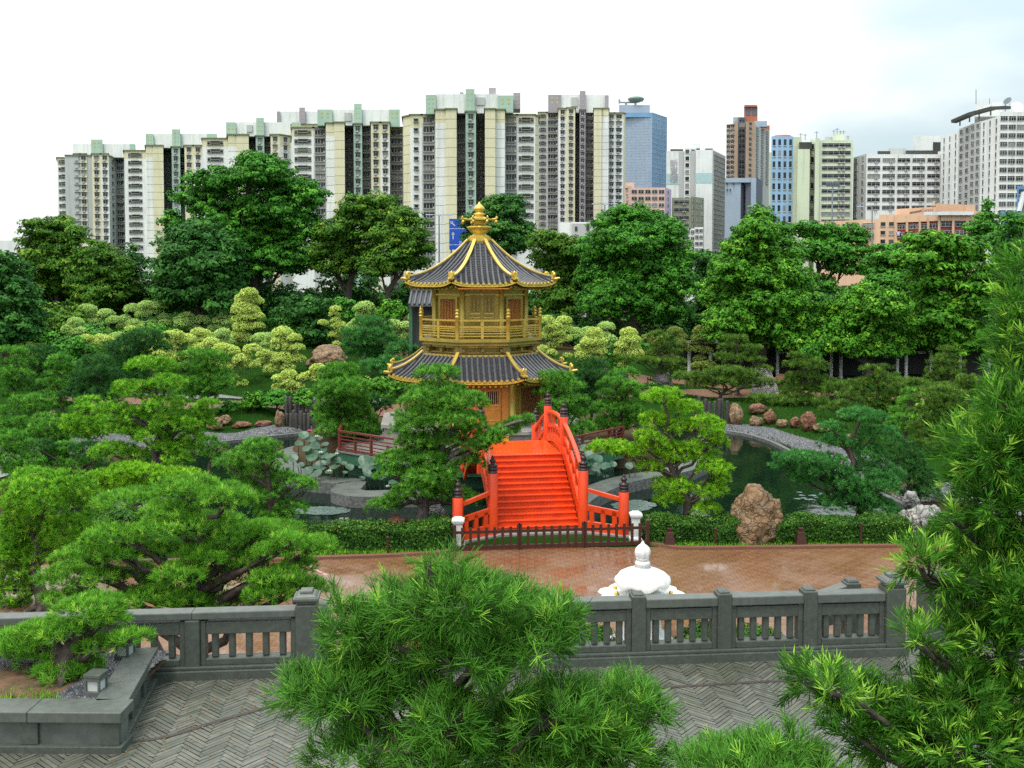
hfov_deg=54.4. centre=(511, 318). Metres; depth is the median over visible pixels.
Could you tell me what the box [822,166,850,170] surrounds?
window
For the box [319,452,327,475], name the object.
lotus leaf
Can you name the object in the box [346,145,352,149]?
window
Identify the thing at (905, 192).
window
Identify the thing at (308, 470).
lotus leaf
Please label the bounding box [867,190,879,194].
window
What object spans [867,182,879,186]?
window
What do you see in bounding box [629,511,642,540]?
stone post
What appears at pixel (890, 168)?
window
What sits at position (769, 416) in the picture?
rock
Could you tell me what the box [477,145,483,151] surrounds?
window
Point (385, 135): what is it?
window
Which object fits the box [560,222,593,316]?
plant room
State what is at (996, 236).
broadleaf tree
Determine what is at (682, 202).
window
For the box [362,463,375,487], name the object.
lotus leaf
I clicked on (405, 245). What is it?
broadleaf tree
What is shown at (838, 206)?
window
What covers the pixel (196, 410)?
grass
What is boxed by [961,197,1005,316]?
broadleaf tree
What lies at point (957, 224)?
window
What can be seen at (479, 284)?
pavilion
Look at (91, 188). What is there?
apartment block
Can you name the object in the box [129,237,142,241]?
window
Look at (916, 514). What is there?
rock
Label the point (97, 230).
window
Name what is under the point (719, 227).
window
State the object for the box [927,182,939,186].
window
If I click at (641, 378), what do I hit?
footpath
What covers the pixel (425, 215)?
window
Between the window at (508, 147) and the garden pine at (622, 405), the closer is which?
the garden pine at (622, 405)
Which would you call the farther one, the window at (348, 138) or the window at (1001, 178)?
the window at (348, 138)
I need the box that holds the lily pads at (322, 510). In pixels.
[295,506,350,514]
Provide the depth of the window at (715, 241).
423.50 m
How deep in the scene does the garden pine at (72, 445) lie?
44.20 m
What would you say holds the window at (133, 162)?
in the apartment block at (157, 167)
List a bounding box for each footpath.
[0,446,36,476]
[39,393,409,415]
[131,393,380,402]
[602,389,927,399]
[628,373,781,394]
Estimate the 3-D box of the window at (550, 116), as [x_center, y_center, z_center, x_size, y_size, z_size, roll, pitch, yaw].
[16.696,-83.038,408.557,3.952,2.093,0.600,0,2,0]
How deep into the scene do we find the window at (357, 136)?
312.65 m
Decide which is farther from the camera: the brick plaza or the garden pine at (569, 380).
the garden pine at (569, 380)
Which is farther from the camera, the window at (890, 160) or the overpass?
the window at (890, 160)
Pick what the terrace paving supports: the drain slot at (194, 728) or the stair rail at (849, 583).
the drain slot at (194, 728)
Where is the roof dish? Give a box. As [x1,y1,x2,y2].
[618,96,643,104]
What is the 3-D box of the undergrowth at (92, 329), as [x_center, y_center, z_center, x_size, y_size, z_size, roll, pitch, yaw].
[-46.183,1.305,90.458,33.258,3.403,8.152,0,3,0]
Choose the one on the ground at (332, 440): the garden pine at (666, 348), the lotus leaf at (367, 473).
the garden pine at (666, 348)
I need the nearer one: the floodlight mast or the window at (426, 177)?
the floodlight mast
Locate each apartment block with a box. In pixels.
[56,140,135,266]
[123,129,216,280]
[201,118,300,290]
[277,108,317,283]
[290,104,403,291]
[401,88,539,295]
[538,91,625,293]
[685,227,702,301]
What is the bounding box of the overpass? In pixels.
[0,241,17,252]
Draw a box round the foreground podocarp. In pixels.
[771,216,1023,767]
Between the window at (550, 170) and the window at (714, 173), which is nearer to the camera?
the window at (550, 170)
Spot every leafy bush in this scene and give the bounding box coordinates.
[34,302,93,346]
[45,334,102,378]
[213,400,242,412]
[235,390,266,411]
[260,387,293,411]
[264,294,340,345]
[291,388,316,405]
[331,296,358,347]
[362,375,388,407]
[372,298,407,354]
[385,380,409,410]
[422,512,451,535]
[574,623,623,641]
[603,338,648,379]
[642,380,668,402]
[674,620,782,638]
[794,344,825,381]
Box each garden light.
[664,528,674,544]
[795,527,806,544]
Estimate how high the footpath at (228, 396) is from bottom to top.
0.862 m
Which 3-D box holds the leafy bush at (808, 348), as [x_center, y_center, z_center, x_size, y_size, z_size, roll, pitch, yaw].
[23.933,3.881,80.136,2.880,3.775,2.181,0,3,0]
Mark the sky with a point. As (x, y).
(884, 74)
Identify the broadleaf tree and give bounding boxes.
[0,249,52,364]
[12,214,94,310]
[60,239,143,317]
[112,242,155,323]
[140,217,253,336]
[155,149,334,326]
[304,189,400,328]
[353,205,436,334]
[456,193,540,255]
[524,229,600,346]
[566,200,704,356]
[687,249,722,324]
[694,202,826,376]
[788,219,877,294]
[807,279,922,380]
[807,285,844,329]
[855,241,924,300]
[889,228,1017,381]
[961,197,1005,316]
[980,210,1023,335]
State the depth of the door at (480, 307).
49.60 m
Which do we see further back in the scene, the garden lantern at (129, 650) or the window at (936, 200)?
the window at (936, 200)
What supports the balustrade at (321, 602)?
on the terrace
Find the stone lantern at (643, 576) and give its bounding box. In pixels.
[598,541,685,639]
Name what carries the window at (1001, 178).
in the factory building at (982, 157)
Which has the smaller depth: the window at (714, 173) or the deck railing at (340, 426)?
the deck railing at (340, 426)
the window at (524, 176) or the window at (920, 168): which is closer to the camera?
the window at (524, 176)
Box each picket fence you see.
[453,523,520,550]
[519,521,584,548]
[583,520,649,547]
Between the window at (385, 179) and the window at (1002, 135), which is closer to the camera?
the window at (1002, 135)
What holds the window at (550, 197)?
in the apartment block at (581, 153)
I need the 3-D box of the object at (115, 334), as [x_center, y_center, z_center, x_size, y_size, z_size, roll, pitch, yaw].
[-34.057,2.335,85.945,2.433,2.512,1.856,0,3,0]
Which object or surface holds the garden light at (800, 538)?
on the ground at (332, 440)
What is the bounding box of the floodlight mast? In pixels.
[819,182,845,222]
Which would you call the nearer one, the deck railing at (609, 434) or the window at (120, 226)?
the deck railing at (609, 434)
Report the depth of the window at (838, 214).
320.77 m
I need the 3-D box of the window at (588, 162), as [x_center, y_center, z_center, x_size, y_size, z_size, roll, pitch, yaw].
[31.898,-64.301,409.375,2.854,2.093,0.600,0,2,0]
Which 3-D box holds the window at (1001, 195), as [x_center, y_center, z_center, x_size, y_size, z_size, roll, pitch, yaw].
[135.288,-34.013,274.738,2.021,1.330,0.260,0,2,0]
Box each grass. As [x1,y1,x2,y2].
[0,685,64,700]
[52,403,305,433]
[165,344,395,403]
[281,544,446,556]
[630,375,907,424]
[659,537,944,546]
[787,418,960,455]
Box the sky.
[0,0,1023,257]
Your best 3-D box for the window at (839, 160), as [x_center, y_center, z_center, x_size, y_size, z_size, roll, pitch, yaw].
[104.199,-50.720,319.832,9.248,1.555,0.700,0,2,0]
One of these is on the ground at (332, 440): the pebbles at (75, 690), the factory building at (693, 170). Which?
the factory building at (693, 170)
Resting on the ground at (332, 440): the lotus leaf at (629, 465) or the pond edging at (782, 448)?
the pond edging at (782, 448)
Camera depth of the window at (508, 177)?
301.33 m
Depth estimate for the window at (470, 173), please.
295.36 m
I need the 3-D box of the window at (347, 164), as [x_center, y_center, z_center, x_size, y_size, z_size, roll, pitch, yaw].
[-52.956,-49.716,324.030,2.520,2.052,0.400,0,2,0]
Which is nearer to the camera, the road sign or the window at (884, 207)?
the road sign
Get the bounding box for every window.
[80,177,86,182]
[93,177,99,182]
[94,228,99,233]
[101,155,107,160]
[102,206,107,211]
[116,159,122,163]
[116,173,123,178]
[116,180,123,185]
[117,166,123,171]
[117,202,123,207]
[117,224,124,229]
[117,232,124,236]
[128,153,141,156]
[128,160,141,164]
[128,168,141,172]
[128,176,141,179]
[128,184,141,187]
[128,191,142,195]
[129,199,142,202]
[129,207,142,210]
[129,214,142,218]
[129,222,142,225]
[129,230,142,233]
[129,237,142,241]
[164,157,170,162]
[164,165,170,170]
[164,180,170,185]
[207,141,222,144]
[207,149,222,153]
[207,157,223,161]
[264,146,269,152]
[265,138,269,144]
[294,130,310,134]
[294,139,310,143]
[294,147,310,152]
[294,156,310,161]
[295,165,310,169]
[295,174,311,178]
[314,129,324,135]
[315,138,324,144]
[315,148,324,153]
[315,156,324,162]
[315,165,324,170]
[315,173,324,179]
[316,209,324,214]
[345,129,352,133]
[345,136,352,142]
[345,163,352,168]
[345,172,352,177]
[345,180,352,186]
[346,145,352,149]
[346,154,352,158]
[355,125,359,131]
[355,134,360,140]
[355,143,360,149]
[355,187,360,193]
[363,127,369,133]
[363,136,369,141]
[363,144,369,150]
[363,153,369,159]
[363,162,369,168]
[363,172,369,177]
[363,180,369,186]
[363,188,370,194]
[373,124,378,130]
[373,133,378,139]
[373,142,377,148]
[373,151,377,157]
[373,159,378,165]
[373,168,378,174]
[373,177,378,183]
[382,124,387,130]
[382,133,387,139]
[382,159,387,165]
[382,168,387,174]
[382,177,387,183]
[383,142,387,148]
[383,151,387,157]
[391,129,401,135]
[391,138,401,144]
[391,148,401,153]
[391,156,401,162]
[391,165,401,170]
[391,173,401,179]
[391,182,401,188]
[391,192,401,197]
[423,117,433,123]
[423,126,433,133]
[423,136,433,142]
[423,145,433,152]
[423,156,433,161]
[423,164,433,171]
[423,175,433,180]
[423,183,433,190]
[423,194,433,199]
[423,202,434,209]
[423,221,434,228]
[424,213,433,218]
[425,252,434,256]
[439,296,458,334]
[457,116,464,121]
[457,124,464,131]
[457,135,464,140]
[457,143,464,150]
[457,154,464,159]
[457,162,464,169]
[457,173,464,178]
[457,181,464,188]
[458,192,464,197]
[458,200,464,207]
[458,211,464,216]
[467,113,473,120]
[468,123,473,129]
[468,133,472,139]
[468,142,473,148]
[468,152,472,158]
[468,161,473,167]
[468,171,473,177]
[468,180,473,186]
[468,190,473,196]
[468,199,473,205]
[477,126,483,132]
[477,135,483,141]
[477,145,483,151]
[477,154,483,160]
[477,164,483,170]
[477,173,483,177]
[477,183,483,189]
[477,192,483,196]
[505,296,522,334]
[506,117,515,123]
[506,126,515,133]
[506,136,515,142]
[506,145,515,152]
[506,156,515,161]
[506,164,515,171]
[506,175,515,180]
[506,183,515,190]
[518,384,541,416]
[519,117,533,122]
[519,127,533,131]
[519,136,533,141]
[519,146,533,150]
[519,155,533,160]
[519,165,533,169]
[519,174,533,179]
[519,184,533,188]
[519,212,533,217]
[520,193,533,198]
[524,203,533,207]
[548,114,556,118]
[548,120,557,125]
[548,127,556,131]
[548,134,556,138]
[548,141,556,145]
[548,147,556,152]
[548,154,556,158]
[548,161,556,165]
[548,168,556,172]
[548,174,556,179]
[548,188,556,192]
[548,195,556,199]
[548,201,556,205]
[548,208,556,212]
[548,215,556,219]
[548,221,556,226]
[586,133,592,137]
[586,139,592,144]
[586,160,592,164]
[586,166,592,171]
[586,187,592,191]
[586,207,592,211]
[586,213,592,218]
[615,188,621,193]
[616,114,621,119]
[616,134,621,139]
[616,141,621,146]
[616,161,621,166]
[674,200,688,204]
[674,208,688,211]
[674,216,688,219]
[713,167,724,173]
[713,170,724,178]
[713,175,724,183]
[713,180,724,188]
[713,185,724,192]
[713,190,724,197]
[713,195,724,202]
[713,200,724,206]
[713,204,724,211]
[713,209,724,216]
[713,214,724,220]
[713,219,724,225]
[713,224,724,230]
[713,229,724,234]
[713,234,724,239]
[713,239,724,243]
[714,152,724,159]
[714,157,724,164]
[714,162,724,169]
[821,181,849,184]
[821,189,849,193]
[821,197,849,200]
[821,204,849,208]
[821,212,849,216]
[821,219,849,221]
[822,143,850,147]
[822,151,850,155]
[822,158,850,162]
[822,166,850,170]
[822,174,850,178]
[862,223,873,227]
[867,158,879,162]
[867,166,879,170]
[867,174,879,178]
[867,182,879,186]
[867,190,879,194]
[867,198,879,202]
[867,205,879,209]
[882,158,894,162]
[882,166,894,170]
[882,174,894,178]
[882,182,894,186]
[882,190,894,194]
[882,198,894,202]
[882,205,894,209]
[897,158,909,162]
[897,166,909,170]
[897,174,909,178]
[897,182,909,186]
[897,190,909,194]
[897,198,909,202]
[897,205,909,208]
[897,224,905,229]
[908,224,916,228]
[911,205,923,207]
[912,158,924,162]
[912,166,924,170]
[912,174,924,178]
[912,182,924,186]
[912,190,924,194]
[912,198,924,202]
[917,223,926,228]
[926,198,938,202]
[927,158,939,162]
[927,166,939,170]
[927,174,939,178]
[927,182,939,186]
[927,190,939,194]
[930,223,937,227]
[941,222,951,226]
[955,222,964,226]
[955,230,965,234]
[999,159,1006,163]
[999,167,1006,171]
[999,176,1006,180]
[999,184,1006,188]
[999,193,1005,197]
[1000,116,1007,120]
[1000,124,1007,128]
[1000,133,1007,137]
[1000,142,1006,146]
[1000,150,1006,154]
[1007,167,1014,171]
[1007,176,1014,180]
[1007,184,1014,188]
[1007,193,1014,197]
[1008,124,1015,128]
[1008,133,1015,137]
[1008,142,1015,146]
[1008,150,1015,154]
[1008,159,1014,163]
[1009,116,1015,120]
[1016,133,1023,137]
[1016,142,1023,146]
[1016,150,1023,154]
[1016,159,1023,163]
[1016,167,1022,171]
[1016,176,1022,180]
[1017,116,1023,120]
[1017,124,1023,128]
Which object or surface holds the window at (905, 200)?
in the factory building at (890, 181)
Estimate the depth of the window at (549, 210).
410.37 m
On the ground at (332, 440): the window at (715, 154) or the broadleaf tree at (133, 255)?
the broadleaf tree at (133, 255)
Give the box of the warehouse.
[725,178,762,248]
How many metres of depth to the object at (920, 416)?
57.29 m
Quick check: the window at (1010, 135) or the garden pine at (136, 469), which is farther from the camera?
the window at (1010, 135)
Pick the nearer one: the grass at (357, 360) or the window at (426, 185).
the grass at (357, 360)
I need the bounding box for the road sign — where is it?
[449,219,467,253]
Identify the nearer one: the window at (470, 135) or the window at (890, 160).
the window at (470, 135)
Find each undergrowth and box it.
[12,267,595,332]
[13,320,183,347]
[541,310,715,355]
[584,265,995,339]
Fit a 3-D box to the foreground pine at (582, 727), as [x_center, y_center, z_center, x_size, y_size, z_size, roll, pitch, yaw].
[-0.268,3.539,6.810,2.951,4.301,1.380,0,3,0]
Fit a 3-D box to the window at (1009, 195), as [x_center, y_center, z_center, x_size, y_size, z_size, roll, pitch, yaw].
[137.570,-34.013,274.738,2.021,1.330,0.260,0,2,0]
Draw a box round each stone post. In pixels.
[452,516,464,545]
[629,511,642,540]
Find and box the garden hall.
[408,288,431,355]
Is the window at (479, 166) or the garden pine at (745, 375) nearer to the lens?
the garden pine at (745, 375)
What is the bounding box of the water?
[18,427,904,527]
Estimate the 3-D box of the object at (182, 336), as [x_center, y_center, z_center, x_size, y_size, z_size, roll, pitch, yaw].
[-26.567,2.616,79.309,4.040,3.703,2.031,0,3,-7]
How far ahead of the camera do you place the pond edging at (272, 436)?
59.57 m
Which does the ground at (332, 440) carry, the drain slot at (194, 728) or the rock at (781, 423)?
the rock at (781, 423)
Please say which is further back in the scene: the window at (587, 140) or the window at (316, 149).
the window at (587, 140)
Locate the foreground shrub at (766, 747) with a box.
[659,706,853,767]
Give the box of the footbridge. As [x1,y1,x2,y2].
[436,391,642,546]
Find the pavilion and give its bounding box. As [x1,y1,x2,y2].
[381,202,578,450]
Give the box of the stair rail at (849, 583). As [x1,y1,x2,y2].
[820,577,860,633]
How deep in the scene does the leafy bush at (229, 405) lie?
65.03 m
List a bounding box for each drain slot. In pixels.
[131,702,282,743]
[649,672,917,688]
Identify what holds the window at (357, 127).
in the apartment block at (339, 153)
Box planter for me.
[0,647,166,755]
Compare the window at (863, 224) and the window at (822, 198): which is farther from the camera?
the window at (822, 198)
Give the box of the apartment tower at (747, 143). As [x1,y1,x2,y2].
[726,105,769,211]
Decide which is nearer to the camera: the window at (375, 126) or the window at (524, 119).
the window at (524, 119)
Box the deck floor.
[336,433,603,465]
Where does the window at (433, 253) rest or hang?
in the apartment block at (468, 151)
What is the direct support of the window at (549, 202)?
in the apartment block at (581, 153)
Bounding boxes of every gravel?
[71,425,311,454]
[713,423,902,479]
[892,482,1022,518]
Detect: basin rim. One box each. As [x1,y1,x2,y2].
[273,446,442,507]
[588,456,714,514]
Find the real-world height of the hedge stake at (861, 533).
0.800 m
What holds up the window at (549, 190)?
in the apartment block at (581, 153)
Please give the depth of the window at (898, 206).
313.72 m
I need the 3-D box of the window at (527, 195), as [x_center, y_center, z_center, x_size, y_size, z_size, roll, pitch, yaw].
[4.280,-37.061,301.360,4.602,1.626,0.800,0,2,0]
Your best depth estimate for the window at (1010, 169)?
274.37 m
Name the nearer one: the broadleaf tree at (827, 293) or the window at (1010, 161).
the broadleaf tree at (827, 293)
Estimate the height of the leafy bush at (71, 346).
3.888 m
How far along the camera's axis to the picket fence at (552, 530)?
33.41 m
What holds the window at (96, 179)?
in the apartment block at (91, 188)
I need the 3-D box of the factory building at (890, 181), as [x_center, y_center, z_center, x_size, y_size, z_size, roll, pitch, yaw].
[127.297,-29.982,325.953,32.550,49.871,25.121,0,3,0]
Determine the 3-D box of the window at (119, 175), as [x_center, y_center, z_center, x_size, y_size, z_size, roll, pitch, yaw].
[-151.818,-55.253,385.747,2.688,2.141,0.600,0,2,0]
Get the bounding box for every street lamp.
[426,214,451,262]
[592,203,617,215]
[857,206,872,243]
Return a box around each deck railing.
[337,420,343,444]
[338,430,415,461]
[568,426,623,456]
[602,411,623,437]
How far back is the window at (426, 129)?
300.67 m
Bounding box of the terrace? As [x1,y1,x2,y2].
[0,635,1022,767]
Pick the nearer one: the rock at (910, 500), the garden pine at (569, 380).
the rock at (910, 500)
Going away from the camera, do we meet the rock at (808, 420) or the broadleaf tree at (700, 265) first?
the rock at (808, 420)
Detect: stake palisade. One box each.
[284,396,334,423]
[284,410,369,430]
[692,396,728,423]
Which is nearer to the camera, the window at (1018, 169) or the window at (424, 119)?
the window at (1018, 169)
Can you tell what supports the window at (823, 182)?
in the factory building at (817, 162)
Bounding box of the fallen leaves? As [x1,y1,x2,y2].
[106,679,307,767]
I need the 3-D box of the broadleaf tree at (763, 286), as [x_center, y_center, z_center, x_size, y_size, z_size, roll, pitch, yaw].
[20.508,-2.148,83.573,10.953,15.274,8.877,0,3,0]
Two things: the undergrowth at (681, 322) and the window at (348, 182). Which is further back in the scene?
the window at (348, 182)
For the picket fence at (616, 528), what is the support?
on the ground at (332, 440)
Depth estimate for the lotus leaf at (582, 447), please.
45.72 m
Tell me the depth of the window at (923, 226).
197.86 m
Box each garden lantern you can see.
[83,668,108,696]
[114,638,135,660]
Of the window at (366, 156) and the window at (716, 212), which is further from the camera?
the window at (716, 212)
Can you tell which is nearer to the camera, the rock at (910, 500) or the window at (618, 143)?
the rock at (910, 500)
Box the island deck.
[337,452,624,488]
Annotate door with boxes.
[467,387,500,425]
[468,293,495,335]
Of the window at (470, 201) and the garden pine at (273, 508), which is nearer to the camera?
the garden pine at (273, 508)
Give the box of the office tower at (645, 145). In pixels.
[619,105,666,187]
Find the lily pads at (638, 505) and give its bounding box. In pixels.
[610,500,656,510]
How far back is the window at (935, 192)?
313.49 m
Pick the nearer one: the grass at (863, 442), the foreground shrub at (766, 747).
the foreground shrub at (766, 747)
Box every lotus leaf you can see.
[288,454,297,470]
[294,440,302,471]
[296,462,304,474]
[298,431,308,457]
[302,446,310,466]
[304,466,312,475]
[305,436,315,472]
[305,450,318,473]
[309,442,319,469]
[310,469,321,478]
[313,435,322,460]
[313,460,326,469]
[317,447,326,474]
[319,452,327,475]
[320,442,328,475]
[321,458,331,475]
[325,453,336,475]
[329,464,339,477]
[331,456,340,474]
[339,461,346,477]
[345,464,353,476]
[358,455,369,474]
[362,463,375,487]
[363,470,371,489]
[368,458,377,487]
[580,444,587,452]
[584,450,593,484]
[588,469,596,484]
[589,462,600,482]
[593,454,602,480]
[597,470,603,480]
[600,462,608,478]
[610,461,616,476]
[625,462,632,477]
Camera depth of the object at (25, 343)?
80.75 m
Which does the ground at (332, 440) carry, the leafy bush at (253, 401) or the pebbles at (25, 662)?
the leafy bush at (253, 401)
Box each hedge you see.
[251,516,452,552]
[640,511,740,543]
[774,510,915,543]
[926,512,995,541]
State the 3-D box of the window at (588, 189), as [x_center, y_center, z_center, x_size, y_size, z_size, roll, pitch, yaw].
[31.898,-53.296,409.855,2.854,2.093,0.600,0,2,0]
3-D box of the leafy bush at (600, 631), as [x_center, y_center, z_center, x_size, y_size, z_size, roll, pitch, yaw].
[1.774,7.907,23.776,1.822,1.077,1.364,-2,3,-38]
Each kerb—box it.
[0,547,451,563]
[650,541,998,549]
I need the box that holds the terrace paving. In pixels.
[0,640,1023,767]
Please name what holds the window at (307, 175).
in the apartment block at (339, 153)
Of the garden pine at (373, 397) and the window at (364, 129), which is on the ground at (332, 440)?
the garden pine at (373, 397)
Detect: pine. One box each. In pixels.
[0,344,42,415]
[0,393,44,437]
[0,426,51,504]
[0,463,108,611]
[0,587,158,688]
[13,391,58,435]
[14,342,67,398]
[19,411,75,454]
[24,437,118,495]
[30,470,343,655]
[34,351,80,418]
[38,439,108,490]
[55,394,115,466]
[56,352,127,405]
[81,459,203,506]
[86,354,222,500]
[91,326,172,379]
[92,506,149,564]
[170,347,243,400]
[195,434,229,476]
[210,434,320,535]
[253,533,689,767]
[309,360,383,439]
[340,313,401,379]
[358,354,406,392]
[360,391,392,424]
[363,362,536,537]
[383,338,419,358]
[531,368,596,435]
[570,355,613,419]
[583,365,649,437]
[583,385,734,530]
[613,329,687,376]
[667,364,779,400]
[713,333,773,395]
[743,350,834,406]
[766,403,907,515]
[814,377,860,397]
[818,398,861,421]
[834,362,908,423]
[883,385,923,439]
[884,434,944,509]
[887,375,935,405]
[903,381,988,453]
[913,380,956,397]
[922,344,967,382]
[950,372,989,403]
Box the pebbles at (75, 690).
[52,650,166,698]
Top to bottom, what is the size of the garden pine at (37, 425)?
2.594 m
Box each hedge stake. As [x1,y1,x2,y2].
[386,536,388,552]
[714,528,716,544]
[860,523,862,543]
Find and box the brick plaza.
[0,547,997,654]
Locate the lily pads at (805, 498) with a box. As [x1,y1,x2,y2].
[794,492,820,499]
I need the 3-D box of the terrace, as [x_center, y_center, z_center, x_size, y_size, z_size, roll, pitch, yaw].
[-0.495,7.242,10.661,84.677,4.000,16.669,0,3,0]
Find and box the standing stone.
[751,368,778,394]
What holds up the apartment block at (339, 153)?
on the ground at (332, 440)
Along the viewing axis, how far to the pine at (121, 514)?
31.16 m
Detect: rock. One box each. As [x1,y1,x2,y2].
[206,417,222,430]
[219,415,231,424]
[232,421,251,427]
[254,420,271,426]
[274,410,284,426]
[305,344,347,370]
[388,514,405,523]
[429,506,448,517]
[651,374,673,387]
[729,403,743,424]
[729,483,783,544]
[748,403,766,414]
[749,415,762,425]
[763,409,776,424]
[774,374,790,384]
[776,419,787,427]
[789,417,800,427]
[800,411,815,430]
[813,423,829,431]
[902,491,919,508]
[905,504,944,537]
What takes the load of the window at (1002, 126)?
in the factory building at (982, 157)
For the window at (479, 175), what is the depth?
308.25 m
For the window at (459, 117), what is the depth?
303.55 m
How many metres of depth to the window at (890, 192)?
313.49 m
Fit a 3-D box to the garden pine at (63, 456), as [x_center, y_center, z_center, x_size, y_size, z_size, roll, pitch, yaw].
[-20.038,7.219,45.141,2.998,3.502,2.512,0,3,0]
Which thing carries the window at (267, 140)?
in the apartment block at (260, 134)
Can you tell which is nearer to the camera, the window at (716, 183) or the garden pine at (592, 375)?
the garden pine at (592, 375)
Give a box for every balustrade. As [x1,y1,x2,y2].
[0,587,322,682]
[319,600,336,653]
[452,571,908,671]
[911,559,1005,641]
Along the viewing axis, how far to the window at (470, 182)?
295.43 m
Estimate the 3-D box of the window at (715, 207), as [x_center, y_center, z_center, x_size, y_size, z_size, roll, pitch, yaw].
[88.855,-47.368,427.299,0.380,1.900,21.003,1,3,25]
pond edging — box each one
[146,432,298,452]
[706,428,905,509]
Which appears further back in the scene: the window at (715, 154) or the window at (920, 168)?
the window at (715, 154)
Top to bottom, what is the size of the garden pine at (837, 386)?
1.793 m
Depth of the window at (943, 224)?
195.32 m
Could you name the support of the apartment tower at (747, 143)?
on the ground at (332, 440)
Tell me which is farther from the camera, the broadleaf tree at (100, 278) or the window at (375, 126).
the window at (375, 126)
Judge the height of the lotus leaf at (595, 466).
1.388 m
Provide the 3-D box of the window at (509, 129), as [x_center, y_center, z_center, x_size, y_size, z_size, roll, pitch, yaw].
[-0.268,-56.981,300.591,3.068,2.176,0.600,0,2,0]
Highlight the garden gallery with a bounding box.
[678,340,1018,379]
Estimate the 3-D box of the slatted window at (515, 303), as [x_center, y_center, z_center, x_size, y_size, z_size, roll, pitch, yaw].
[0.082,-0.155,50.544,0.120,1.940,1.290,2,3,40]
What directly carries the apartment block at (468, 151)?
on the ground at (332, 440)
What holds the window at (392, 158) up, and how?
in the apartment block at (339, 153)
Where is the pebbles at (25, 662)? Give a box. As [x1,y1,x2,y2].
[0,650,169,671]
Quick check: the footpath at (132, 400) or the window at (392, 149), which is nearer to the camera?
the footpath at (132, 400)
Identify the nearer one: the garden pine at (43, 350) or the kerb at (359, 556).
the kerb at (359, 556)
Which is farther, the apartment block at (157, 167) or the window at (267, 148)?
the apartment block at (157, 167)
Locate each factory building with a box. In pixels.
[624,182,670,245]
[666,143,725,260]
[672,197,703,298]
[769,136,792,236]
[792,129,852,272]
[820,201,979,300]
[853,148,940,219]
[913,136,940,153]
[940,97,1023,264]
[1001,186,1023,235]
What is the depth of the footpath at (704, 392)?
73.90 m
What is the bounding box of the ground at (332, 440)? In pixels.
[0,288,1021,558]
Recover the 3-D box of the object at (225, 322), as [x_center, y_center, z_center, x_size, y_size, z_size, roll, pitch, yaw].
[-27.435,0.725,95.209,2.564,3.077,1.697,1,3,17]
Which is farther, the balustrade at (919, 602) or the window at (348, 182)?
the window at (348, 182)
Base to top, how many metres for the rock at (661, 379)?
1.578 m

